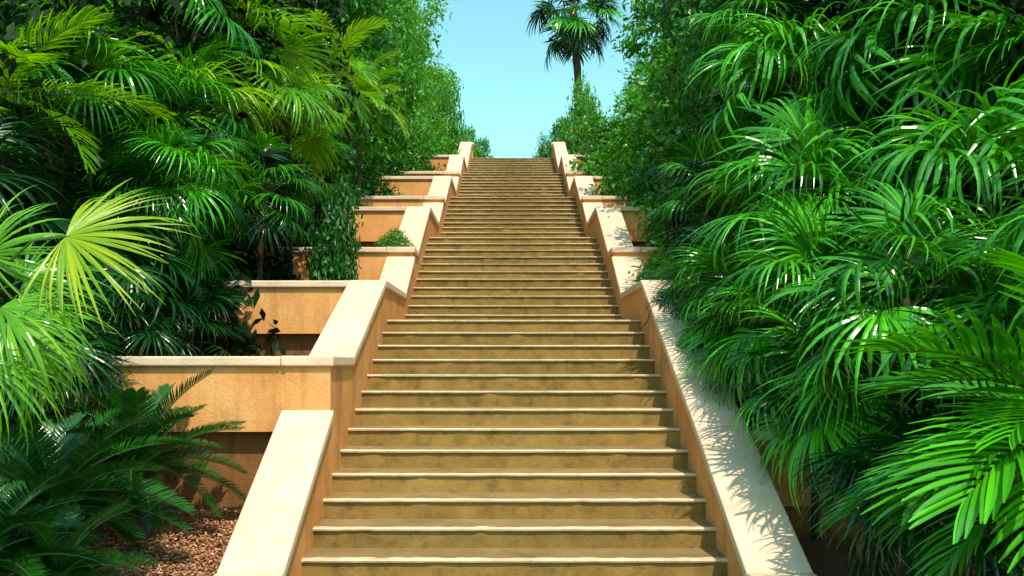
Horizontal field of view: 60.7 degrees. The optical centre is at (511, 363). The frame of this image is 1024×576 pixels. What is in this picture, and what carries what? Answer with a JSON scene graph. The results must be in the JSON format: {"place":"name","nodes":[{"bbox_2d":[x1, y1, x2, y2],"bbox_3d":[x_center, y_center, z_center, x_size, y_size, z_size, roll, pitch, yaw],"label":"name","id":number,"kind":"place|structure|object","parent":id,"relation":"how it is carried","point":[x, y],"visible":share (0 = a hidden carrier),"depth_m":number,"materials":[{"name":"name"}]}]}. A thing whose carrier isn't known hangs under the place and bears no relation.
{"place":"outdoors","nodes":[
{"label":"outdoors","id":0,"kind":"place"},
{"bbox_2d":[9,0,856,157],"label":"sky","id":1,"kind":"structure","parent":0,"point":[508,96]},
{"bbox_2d":[9,164,1017,575],"bbox_3d":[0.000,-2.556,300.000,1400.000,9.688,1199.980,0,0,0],"label":"ground","id":2,"kind":"structure","parent":0,"point":[821,558],"depth_m":6.28,"materials":[{"name":"soil"}]},
{"bbox_2d":[0,111,108,339],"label":"fan palm","id":3,"kind":"object","parent":2,"relation":"on","point":[7,156],"visible":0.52,"depth_m":6.83,"materials":[{"name":"green plant"}]},
{"bbox_2d":[0,465,110,575],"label":"cycad","id":4,"kind":"object","parent":2,"relation":"on","point":[18,493],"visible":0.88,"depth_m":4.94,"materials":[{"name":"green plant"}]},
{"bbox_2d":[1,276,140,355],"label":"shrub","id":5,"kind":"object","parent":2,"relation":"on","point":[116,304],"visible":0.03,"depth_m":8.36,"materials":[{"name":"green plant"}]},
{"bbox_2d":[0,287,143,436],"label":"fan palm","id":6,"kind":"object","parent":2,"relation":"on","point":[97,345],"visible":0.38,"depth_m":6.56,"materials":[{"name":"green plant"}]},
{"bbox_2d":[0,3,176,208],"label":"feather palm","id":7,"kind":"object","parent":2,"relation":"on","point":[19,56],"visible":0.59,"depth_m":7.67,"materials":[{"name":"green plant"}]},
{"bbox_2d":[0,179,197,451],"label":"fan palm","id":8,"kind":"object","parent":2,"relation":"on","point":[34,307],"visible":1,"depth_m":4.52,"materials":[{"name":"green plant"}]},
{"bbox_2d":[0,0,203,294],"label":"fan palm","id":9,"kind":"object","parent":2,"relation":"on","point":[136,69],"visible":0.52,"depth_m":8.40,"materials":[{"name":"green plant"}]},
{"bbox_2d":[0,167,209,355],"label":"fan palm","id":10,"kind":"object","parent":2,"relation":"on","point":[70,213],"visible":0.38,"depth_m":8.17,"materials":[{"name":"green plant"}]},
{"bbox_2d":[0,0,213,322],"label":"broadleaf tree","id":11,"kind":"object","parent":2,"relation":"on","point":[129,10],"visible":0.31,"depth_m":8.05,"materials":[{"name":"green plant"}]},
{"bbox_2d":[6,507,241,575],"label":"mulch","id":12,"kind":"object","parent":2,"relation":"on","point":[229,521],"visible":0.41,"depth_m":6.29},
{"bbox_2d":[0,357,107,535],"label":"cycad","id":13,"kind":"object","parent":12,"relation":"on","point":[14,423],"visible":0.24,"depth_m":6.48,"materials":[{"name":"green plant"}]},
{"bbox_2d":[0,500,159,575],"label":"cycad","id":14,"kind":"object","parent":12,"relation":"on","point":[60,565],"visible":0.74,"depth_m":5.15,"materials":[{"name":"green plant"}]},
{"bbox_2d":[0,407,195,575],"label":"cycad","id":15,"kind":"object","parent":12,"relation":"on","point":[42,444],"visible":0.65,"depth_m":5.72,"materials":[{"name":"green plant"}]},
{"bbox_2d":[20,367,251,546],"bbox_3d":[-2.789,0.791,6.428,1.666,1.523,1.516,0,0,0],"label":"cycad","id":16,"kind":"object","parent":12,"relation":"on","point":[132,402],"visible":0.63,"depth_m":6.38,"materials":[{"name":"green plant"}]},
{"bbox_2d":[31,105,230,355],"bbox_3d":[-3.918,-1.068,9.104,2.064,3.142,2.063,0,0,0],"label":"fan palm","id":17,"kind":"object","parent":2,"relation":"on","point":[160,176],"visible":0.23,"depth_m":8.95,"materials":[{"name":"green plant"}]},
{"bbox_2d":[82,278,201,355],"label":"fan palm","id":18,"kind":"object","parent":2,"relation":"on","point":[145,339],"visible":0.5,"depth_m":7.91,"materials":[{"name":"green plant"}]},
{"bbox_2d":[3,199,299,355],"bbox_3d":[-4.210,-0.777,9.943,3.305,2.613,2.730,0,0,-31],"label":"shrub","id":19,"kind":"object","parent":2,"relation":"on","point":[237,348],"visible":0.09,"depth_m":9.79,"materials":[{"name":"green plant"}]},
{"bbox_2d":[39,356,284,506],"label":"terrace wall","id":20,"kind":"structure","parent":2,"relation":"on","point":[251,389],"depth_m":7.14,"materials":[{"name":"orange paint"}]},
{"bbox_2d":[3,0,327,259],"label":"broadleaf tree","id":21,"kind":"object","parent":2,"relation":"on","point":[191,34],"visible":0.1,"depth_m":10.89,"materials":[{"name":"green plant"}]},
{"bbox_2d":[75,87,259,350],"bbox_3d":[-3.446,-1.168,8.942,1.955,3.343,1.937,0,0,0],"label":"fan palm","id":22,"kind":"object","parent":2,"relation":"on","point":[147,146],"visible":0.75,"depth_m":8.68,"materials":[{"name":"green plant"}]},
{"bbox_2d":[0,281,348,355],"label":"terrace wall","id":23,"kind":"structure","parent":2,"relation":"on","point":[301,312],"depth_m":10.17,"materials":[{"name":"orange paint"}]},
{"bbox_2d":[85,0,279,235],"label":"fan palm","id":24,"kind":"object","parent":2,"relation":"on","point":[232,24],"visible":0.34,"depth_m":9.98,"materials":[{"name":"green plant"}]},
{"bbox_2d":[79,1,288,348],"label":"fan palm","id":25,"kind":"object","parent":2,"relation":"on","point":[199,62],"visible":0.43,"depth_m":9.80,"materials":[{"name":"green plant"}]},
{"bbox_2d":[109,232,276,280],"bbox_3d":[-4.065,-1.186,11.223,2.178,1.687,1.897,0,0,12],"label":"shrub","id":26,"kind":"object","parent":2,"relation":"on","point":[246,264],"visible":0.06,"depth_m":10.97,"materials":[{"name":"green plant"}]},
{"bbox_2d":[132,277,260,355],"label":"fan palm","id":27,"kind":"object","parent":2,"relation":"on","point":[191,303],"visible":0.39,"depth_m":9.20,"materials":[{"name":"green plant"}]},
{"bbox_2d":[150,0,348,270],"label":"fan palm","id":28,"kind":"object","parent":2,"relation":"on","point":[289,58],"visible":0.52,"depth_m":11.18,"materials":[{"name":"green plant"}]},
{"bbox_2d":[193,125,317,247],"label":"fan palm","id":29,"kind":"object","parent":2,"relation":"on","point":[265,167],"visible":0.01,"depth_m":11.57,"materials":[{"name":"green plant"}]},
{"bbox_2d":[224,235,303,280],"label":"shrub","id":30,"kind":"object","parent":2,"relation":"on","point":[282,269],"visible":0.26,"depth_m":11.31,"materials":[{"name":"green plant"}]},
{"bbox_2d":[204,129,328,280],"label":"fan palm","id":31,"kind":"object","parent":2,"relation":"on","point":[293,187],"visible":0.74,"depth_m":10.69,"materials":[{"name":"green plant"}]},
{"bbox_2d":[170,0,369,185],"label":"broadleaf tree","id":32,"kind":"object","parent":2,"relation":"on","point":[328,48],"visible":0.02,"depth_m":14.51,"materials":[{"name":"green plant"}]},
{"bbox_2d":[243,174,340,246],"bbox_3d":[-3.845,-2.131,14.200,2.323,1.799,2.023,0,0,44],"label":"shrub","id":33,"kind":"object","parent":2,"relation":"on","point":[306,228],"visible":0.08,"depth_m":13.82,"materials":[{"name":"green plant"}]},
{"bbox_2d":[233,38,358,279],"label":"fan palm","id":34,"kind":"object","parent":2,"relation":"on","point":[314,143],"visible":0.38,"depth_m":12.71,"materials":[{"name":"green plant"}]},
{"bbox_2d":[198,0,407,200],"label":"broadleaf tree","id":35,"kind":"object","parent":2,"relation":"on","point":[354,123],"visible":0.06,"depth_m":18.32,"materials":[{"name":"green plant"}]},
{"bbox_2d":[271,122,356,231],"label":"fan palm","id":36,"kind":"object","parent":2,"relation":"on","point":[327,185],"visible":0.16,"depth_m":14.00,"materials":[{"name":"green plant"}]},
{"bbox_2d":[241,247,388,280],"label":"terrace wall","id":37,"kind":"structure","parent":2,"relation":"on","point":[372,260],"depth_m":13.11,"materials":[{"name":"pink paint"}]},
{"bbox_2d":[294,156,367,206],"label":"shrub","id":38,"kind":"object","parent":2,"relation":"on","point":[327,174],"visible":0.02,"depth_m":16.43,"materials":[{"name":"green plant"}]},
{"bbox_2d":[302,166,363,280],"bbox_3d":[-2.382,-1.449,11.712,0.822,2.322,1.065,0,0,16],"label":"shrub","id":39,"kind":"object","parent":2,"relation":"on","point":[323,266],"visible":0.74,"depth_m":11.54,"materials":[{"name":"green plant"}]},
{"bbox_2d":[279,2,389,213],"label":"feather palm","id":40,"kind":"object","parent":2,"relation":"on","point":[351,40],"visible":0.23,"depth_m":15.30,"materials":[{"name":"green plant"}]},
{"bbox_2d":[275,207,405,246],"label":"terrace wall","id":41,"kind":"structure","parent":2,"relation":"on","point":[378,221],"depth_m":15.65,"materials":[{"name":"pink paint"}]},
{"bbox_2d":[213,142,473,575],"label":"stair wall","id":42,"kind":"structure","parent":2,"relation":"on","point":[281,516],"depth_m":7.13,"materials":[{"name":"pink paint"}]},
{"bbox_2d":[324,51,408,205],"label":"feather palm","id":43,"kind":"object","parent":2,"relation":"on","point":[365,91],"visible":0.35,"depth_m":18.35,"materials":[{"name":"green plant"}]},
{"bbox_2d":[337,160,402,195],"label":"shrub","id":44,"kind":"object","parent":2,"relation":"on","point":[370,188],"visible":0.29,"depth_m":19.68,"materials":[{"name":"green plant"}]},
{"bbox_2d":[337,149,408,175],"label":"shrub","id":45,"kind":"object","parent":2,"relation":"on","point":[392,170],"visible":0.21,"depth_m":22.38,"materials":[{"name":"green plant"}]},
{"bbox_2d":[325,0,430,172],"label":"broadleaf tree","id":46,"kind":"object","parent":2,"relation":"on","point":[367,10],"visible":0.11,"depth_m":21.39,"materials":[{"name":"green plant"}]},
{"bbox_2d":[341,196,424,206],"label":"terrace wall","id":47,"kind":"structure","parent":2,"relation":"on","point":[387,201],"depth_m":18.61,"materials":[{"name":"pink paint"}]},
{"bbox_2d":[332,171,444,175],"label":"terrace wall","id":48,"kind":"structure","parent":2,"relation":"on","point":[424,173],"depth_m":23.97,"materials":[{"name":"pink paint"}]},
{"bbox_2d":[347,176,433,196],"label":"terrace wall","id":49,"kind":"structure","parent":2,"relation":"on","point":[415,185],"depth_m":21.05,"materials":[{"name":"pink paint"}]},
{"bbox_2d":[336,0,446,163],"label":"broadleaf tree","id":50,"kind":"object","parent":2,"relation":"on","point":[408,11],"visible":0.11,"depth_m":25.20,"materials":[{"name":"green plant"}]},
{"bbox_2d":[374,228,416,247],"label":"shrub","id":51,"kind":"object","parent":2,"relation":"on","point":[396,240],"visible":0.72,"depth_m":13.35,"materials":[{"name":"green plant"}]},
{"bbox_2d":[357,155,449,170],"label":"terrace wall","id":52,"kind":"structure","parent":2,"relation":"on","point":[442,159],"depth_m":26.45,"materials":[{"name":"pink paint"}]},
{"bbox_2d":[355,0,463,144],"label":"broadleaf tree","id":53,"kind":"object","parent":2,"relation":"on","point":[432,83],"visible":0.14,"depth_m":29.73,"materials":[{"name":"green plant"}]},
{"bbox_2d":[380,133,445,170],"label":"shrub","id":54,"kind":"object","parent":2,"relation":"on","point":[410,161],"visible":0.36,"depth_m":24.82,"materials":[{"name":"green plant"}]},
{"bbox_2d":[370,25,459,147],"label":"broadleaf tree","id":55,"kind":"object","parent":2,"relation":"on","point":[436,56],"visible":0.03,"depth_m":35.63,"materials":[{"name":"green plant"}]},
{"bbox_2d":[396,120,465,160],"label":"shrub","id":56,"kind":"object","parent":2,"relation":"on","point":[440,148],"visible":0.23,"depth_m":27.78,"materials":[{"name":"green plant"}]},
{"bbox_2d":[423,77,464,154],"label":"shrub","id":57,"kind":"object","parent":2,"relation":"on","point":[454,118],"visible":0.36,"depth_m":33.56,"materials":[{"name":"green plant"}]},
{"bbox_2d":[454,123,480,157],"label":"shrub","id":58,"kind":"object","parent":2,"relation":"on","point":[469,134],"visible":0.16,"depth_m":35.57,"materials":[{"name":"green plant"}]},
{"bbox_2d":[473,137,492,157],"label":"shrub","id":59,"kind":"object","parent":2,"relation":"on","point":[484,144],"visible":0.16,"depth_m":36.68,"materials":[{"name":"green plant"}]},
{"bbox_2d":[301,158,727,575],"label":"staircase","id":60,"kind":"structure","parent":2,"relation":"on","point":[513,415],"depth_m":8.00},
{"bbox_2d":[535,130,551,157],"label":"shrub","id":61,"kind":"object","parent":2,"relation":"on","point":[542,149],"visible":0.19,"depth_m":36.62,"materials":[{"name":"green plant"}]},
{"bbox_2d":[546,117,573,157],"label":"shrub","id":62,"kind":"object","parent":2,"relation":"on","point":[556,129],"visible":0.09,"depth_m":35.25,"materials":[{"name":"green plant"}]},
{"bbox_2d":[524,0,628,123],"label":"tall palm","id":63,"kind":"object","parent":2,"relation":"on","point":[573,25],"visible":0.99,"depth_m":39.84,"materials":[{"name":"green plant"}]},
{"bbox_2d":[555,69,606,154],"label":"shrub","id":64,"kind":"object","parent":2,"relation":"on","point":[577,113],"visible":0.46,"depth_m":33.50,"materials":[{"name":"green plant"}]},
{"bbox_2d":[571,109,632,154],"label":"shrub","id":65,"kind":"object","parent":2,"relation":"on","point":[592,119],"visible":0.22,"depth_m":27.73,"materials":[{"name":"green plant"}]},
{"bbox_2d":[565,113,663,170],"bbox_3d":[3.105,-5.860,25.081,3.141,2.338,2.629,0,0,7],"label":"shrub","id":66,"kind":"object","parent":2,"relation":"on","point":[604,128],"visible":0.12,"depth_m":24.59,"materials":[{"name":"green plant"}]},
{"bbox_2d":[572,125,678,175],"bbox_3d":[2.918,-5.012,21.957,2.984,2.221,2.498,0,0,36],"label":"shrub","id":67,"kind":"object","parent":2,"relation":"on","point":[594,165],"visible":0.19,"depth_m":21.89,"materials":[{"name":"green plant"}]},
{"bbox_2d":[609,41,659,127],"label":"broadleaf tree","id":68,"kind":"object","parent":2,"relation":"on","point":[638,85],"visible":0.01,"depth_m":29.98,"materials":[{"name":"green plant"}]},
{"bbox_2d":[585,147,686,199],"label":"shrub","id":69,"kind":"object","parent":2,"relation":"on","point":[610,185],"visible":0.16,"depth_m":19.14,"materials":[{"name":"green plant"}]},
{"bbox_2d":[607,160,689,213],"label":"shrub","id":70,"kind":"object","parent":2,"relation":"on","point":[638,183],"visible":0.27,"depth_m":16.06,"materials":[{"name":"green plant"}]},
{"bbox_2d":[608,1,712,177],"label":"broadleaf tree","id":71,"kind":"object","parent":2,"relation":"on","point":[632,46],"visible":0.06,"depth_m":21.17,"materials":[{"name":"green plant"}]},
{"bbox_2d":[614,0,709,148],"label":"broadleaf tree","id":72,"kind":"object","parent":2,"relation":"on","point":[631,81],"visible":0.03,"depth_m":24.81,"materials":[{"name":"green plant"}]},
{"bbox_2d":[632,179,703,247],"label":"shrub","id":73,"kind":"object","parent":2,"relation":"on","point":[653,205],"visible":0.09,"depth_m":13.35,"materials":[{"name":"green plant"}]},
{"bbox_2d":[601,196,751,206],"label":"terrace wall","id":74,"kind":"structure","parent":2,"relation":"on","point":[610,201],"depth_m":18.61,"materials":[{"name":"pink paint"}]},
{"bbox_2d":[617,0,741,194],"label":"broadleaf tree","id":75,"kind":"object","parent":2,"relation":"on","point":[674,67],"visible":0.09,"depth_m":16.32,"materials":[{"name":"green plant"}]},
{"bbox_2d":[551,142,816,575],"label":"stair wall","id":76,"kind":"structure","parent":2,"relation":"on","point":[747,517],"depth_m":7.22,"materials":[{"name":"pink paint"}]},
{"bbox_2d":[653,249,719,279],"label":"shrub","id":77,"kind":"object","parent":2,"relation":"on","point":[663,259],"visible":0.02,"depth_m":10.54,"materials":[{"name":"green plant"}]},
{"bbox_2d":[626,216,760,281],"bbox_3d":[2.711,-1.320,11.838,2.356,1.753,1.972,0,0,5],"label":"shrub","id":78,"kind":"object","parent":2,"relation":"on","point":[650,265],"visible":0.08,"depth_m":11.74,"materials":[{"name":"green plant"}]},
{"bbox_2d":[639,214,765,344],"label":"fan palm","id":79,"kind":"object","parent":2,"relation":"on","point":[681,242],"visible":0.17,"depth_m":9.36,"materials":[{"name":"green plant"}]},
{"bbox_2d":[592,176,823,195],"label":"terrace wall","id":80,"kind":"structure","parent":2,"relation":"on","point":[597,181],"depth_m":21.05,"materials":[{"name":"pink paint"}]},
{"bbox_2d":[639,128,778,250],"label":"fan palm","id":81,"kind":"object","parent":2,"relation":"on","point":[668,212],"visible":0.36,"depth_m":11.02,"materials":[{"name":"green plant"}]},
{"bbox_2d":[645,234,805,410],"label":"fan palm","id":82,"kind":"object","parent":2,"relation":"on","point":[688,333],"visible":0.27,"depth_m":8.45,"materials":[{"name":"green plant"}]},
{"bbox_2d":[620,207,837,246],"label":"terrace wall","id":83,"kind":"structure","parent":2,"relation":"on","point":[631,220],"depth_m":15.65,"materials":[{"name":"pink paint"}]},
{"bbox_2d":[646,161,828,259],"bbox_3d":[3.395,-1.656,12.708,3.455,2.572,2.892,0,0,-29],"label":"shrub","id":84,"kind":"object","parent":2,"relation":"on","point":[650,238],"visible":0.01,"depth_m":12.31,"materials":[{"name":"green plant"}]},
{"bbox_2d":[650,159,825,379],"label":"fan palm","id":85,"kind":"object","parent":2,"relation":"on","point":[711,213],"visible":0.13,"depth_m":9.98,"materials":[{"name":"green plant"}]},
{"bbox_2d":[671,255,821,427],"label":"fan palm","id":86,"kind":"object","parent":2,"relation":"on","point":[726,325],"visible":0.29,"depth_m":7.67,"materials":[{"name":"green plant"}]},
{"bbox_2d":[673,0,845,191],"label":"fan palm","id":87,"kind":"object","parent":2,"relation":"on","point":[801,17],"visible":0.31,"depth_m":10.98,"materials":[{"name":"green plant"}]},
{"bbox_2d":[627,0,906,227],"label":"broadleaf tree","id":88,"kind":"object","parent":2,"relation":"on","point":[696,6],"visible":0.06,"depth_m":13.19,"materials":[{"name":"green plant"}]},
{"bbox_2d":[638,247,929,279],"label":"terrace wall","id":89,"kind":"structure","parent":2,"relation":"on","point":[642,255],"depth_m":13.11,"materials":[{"name":"pink paint"}]},
{"bbox_2d":[675,90,906,398],"bbox_3d":[2.590,-0.826,8.095,2.254,3.859,2.221,0,0,0],"label":"fan palm","id":90,"kind":"object","parent":2,"relation":"on","point":[815,169],"visible":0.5,"depth_m":8.03,"materials":[{"name":"green plant"}]},
{"bbox_2d":[679,2,912,299],"bbox_3d":[3.213,-1.467,9.586,2.803,4.936,2.677,0,0,0],"label":"fan palm","id":91,"kind":"object","parent":2,"relation":"on","point":[784,47],"visible":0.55,"depth_m":9.29,"materials":[{"name":"green plant"}]},
{"bbox_2d":[692,186,925,421],"bbox_3d":[2.581,-0.224,7.234,2.095,2.648,2.320,0,0,0],"label":"fan palm","id":92,"kind":"object","parent":2,"relation":"on","point":[785,265],"visible":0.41,"depth_m":7.07,"materials":[{"name":"green plant"}]},
{"bbox_2d":[697,298,937,539],"bbox_3d":[2.311,0.503,6.606,1.713,1.998,1.650,0,0,0],"label":"fan palm","id":93,"kind":"object","parent":2,"relation":"on","point":[769,396],"visible":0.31,"depth_m":6.35,"materials":[{"name":"green plant"}]},
{"bbox_2d":[700,0,979,253],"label":"broadleaf tree","id":94,"kind":"object","parent":2,"relation":"on","point":[837,4],"visible":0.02,"depth_m":10.12,"materials":[{"name":"green plant"}]},
{"bbox_2d":[747,172,1020,575],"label":"fan palm","id":95,"kind":"object","parent":2,"relation":"on","point":[915,239],"visible":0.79,"depth_m":5.49,"materials":[{"name":"green plant"}]},
{"bbox_2d":[749,428,1018,537],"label":"terrace wall","id":96,"kind":"structure","parent":2,"relation":"on","point":[803,530],"depth_m":7.14,"materials":[{"name":"orange paint"}]},
{"bbox_2d":[749,247,1020,544],"bbox_3d":[2.698,0.357,6.382,2.026,2.291,2.076,0,0,0],"label":"fan palm","id":97,"kind":"object","parent":2,"relation":"on","point":[816,437],"visible":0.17,"depth_m":5.95,"materials":[{"name":"green plant"}]},
{"bbox_2d":[755,171,1021,423],"bbox_3d":[3.078,-0.017,6.944,1.948,3.039,1.984,0,0,-43],"label":"fan palm","id":98,"kind":"object","parent":2,"relation":"on","point":[856,212],"visible":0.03,"depth_m":6.82,"materials":[{"name":"green plant"}]},
{"bbox_2d":[776,0,1023,399],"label":"fan palm","id":99,"kind":"object","parent":2,"relation":"on","point":[866,46],"visible":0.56,"depth_m":7.72,"materials":[{"name":"green plant"}]},
{"bbox_2d":[783,366,1023,575],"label":"fan palm","id":100,"kind":"object","parent":2,"relation":"on","point":[862,458],"visible":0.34,"depth_m":5.34,"materials":[{"name":"green plant"}]},
{"bbox_2d":[798,0,1023,270],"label":"broadleaf tree","id":101,"kind":"object","parent":2,"relation":"on","point":[1017,6],"visible":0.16,"depth_m":7.02,"materials":[{"name":"green plant"}]},
{"bbox_2d":[811,245,1023,575],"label":"feather palm","id":102,"kind":"object","parent":2,"relation":"on","point":[993,493],"visible":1,"depth_m":3.67,"materials":[{"name":"green plant"}]},
{"bbox_2d":[816,57,1023,545],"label":"fan palm","id":103,"kind":"object","parent":2,"relation":"on","point":[947,151],"visible":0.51,"depth_m":6.19,"materials":[{"name":"green plant"}]},
{"bbox_2d":[884,443,1023,575],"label":"fan palm","id":104,"kind":"object","parent":2,"relation":"on","point":[1001,568],"visible":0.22,"depth_m":4.50,"materials":[{"name":"green plant"}]},
{"bbox_2d":[885,0,1023,237],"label":"fan palm","id":105,"kind":"object","parent":2,"relation":"on","point":[1000,41],"visible":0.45,"depth_m":6.86,"materials":[{"name":"green plant"}]},
{"bbox_2d":[894,160,1023,429],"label":"fan palm","id":106,"kind":"object","parent":2,"relation":"on","point":[972,304],"visible":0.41,"depth_m":5.14,"materials":[{"name":"green plant"}]},
{"bbox_2d":[899,153,1020,401],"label":"fan palm","id":107,"kind":"object","parent":2,"relation":"on","point":[965,191],"visible":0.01,"depth_m":6.86,"materials":[{"name":"green plant"}]},
{"bbox_2d":[955,102,1023,347],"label":"fan palm","id":108,"kind":"object","parent":2,"relation":"on","point":[1019,243],"visible":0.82,"depth_m":4.63,"materials":[{"name":"green plant"}]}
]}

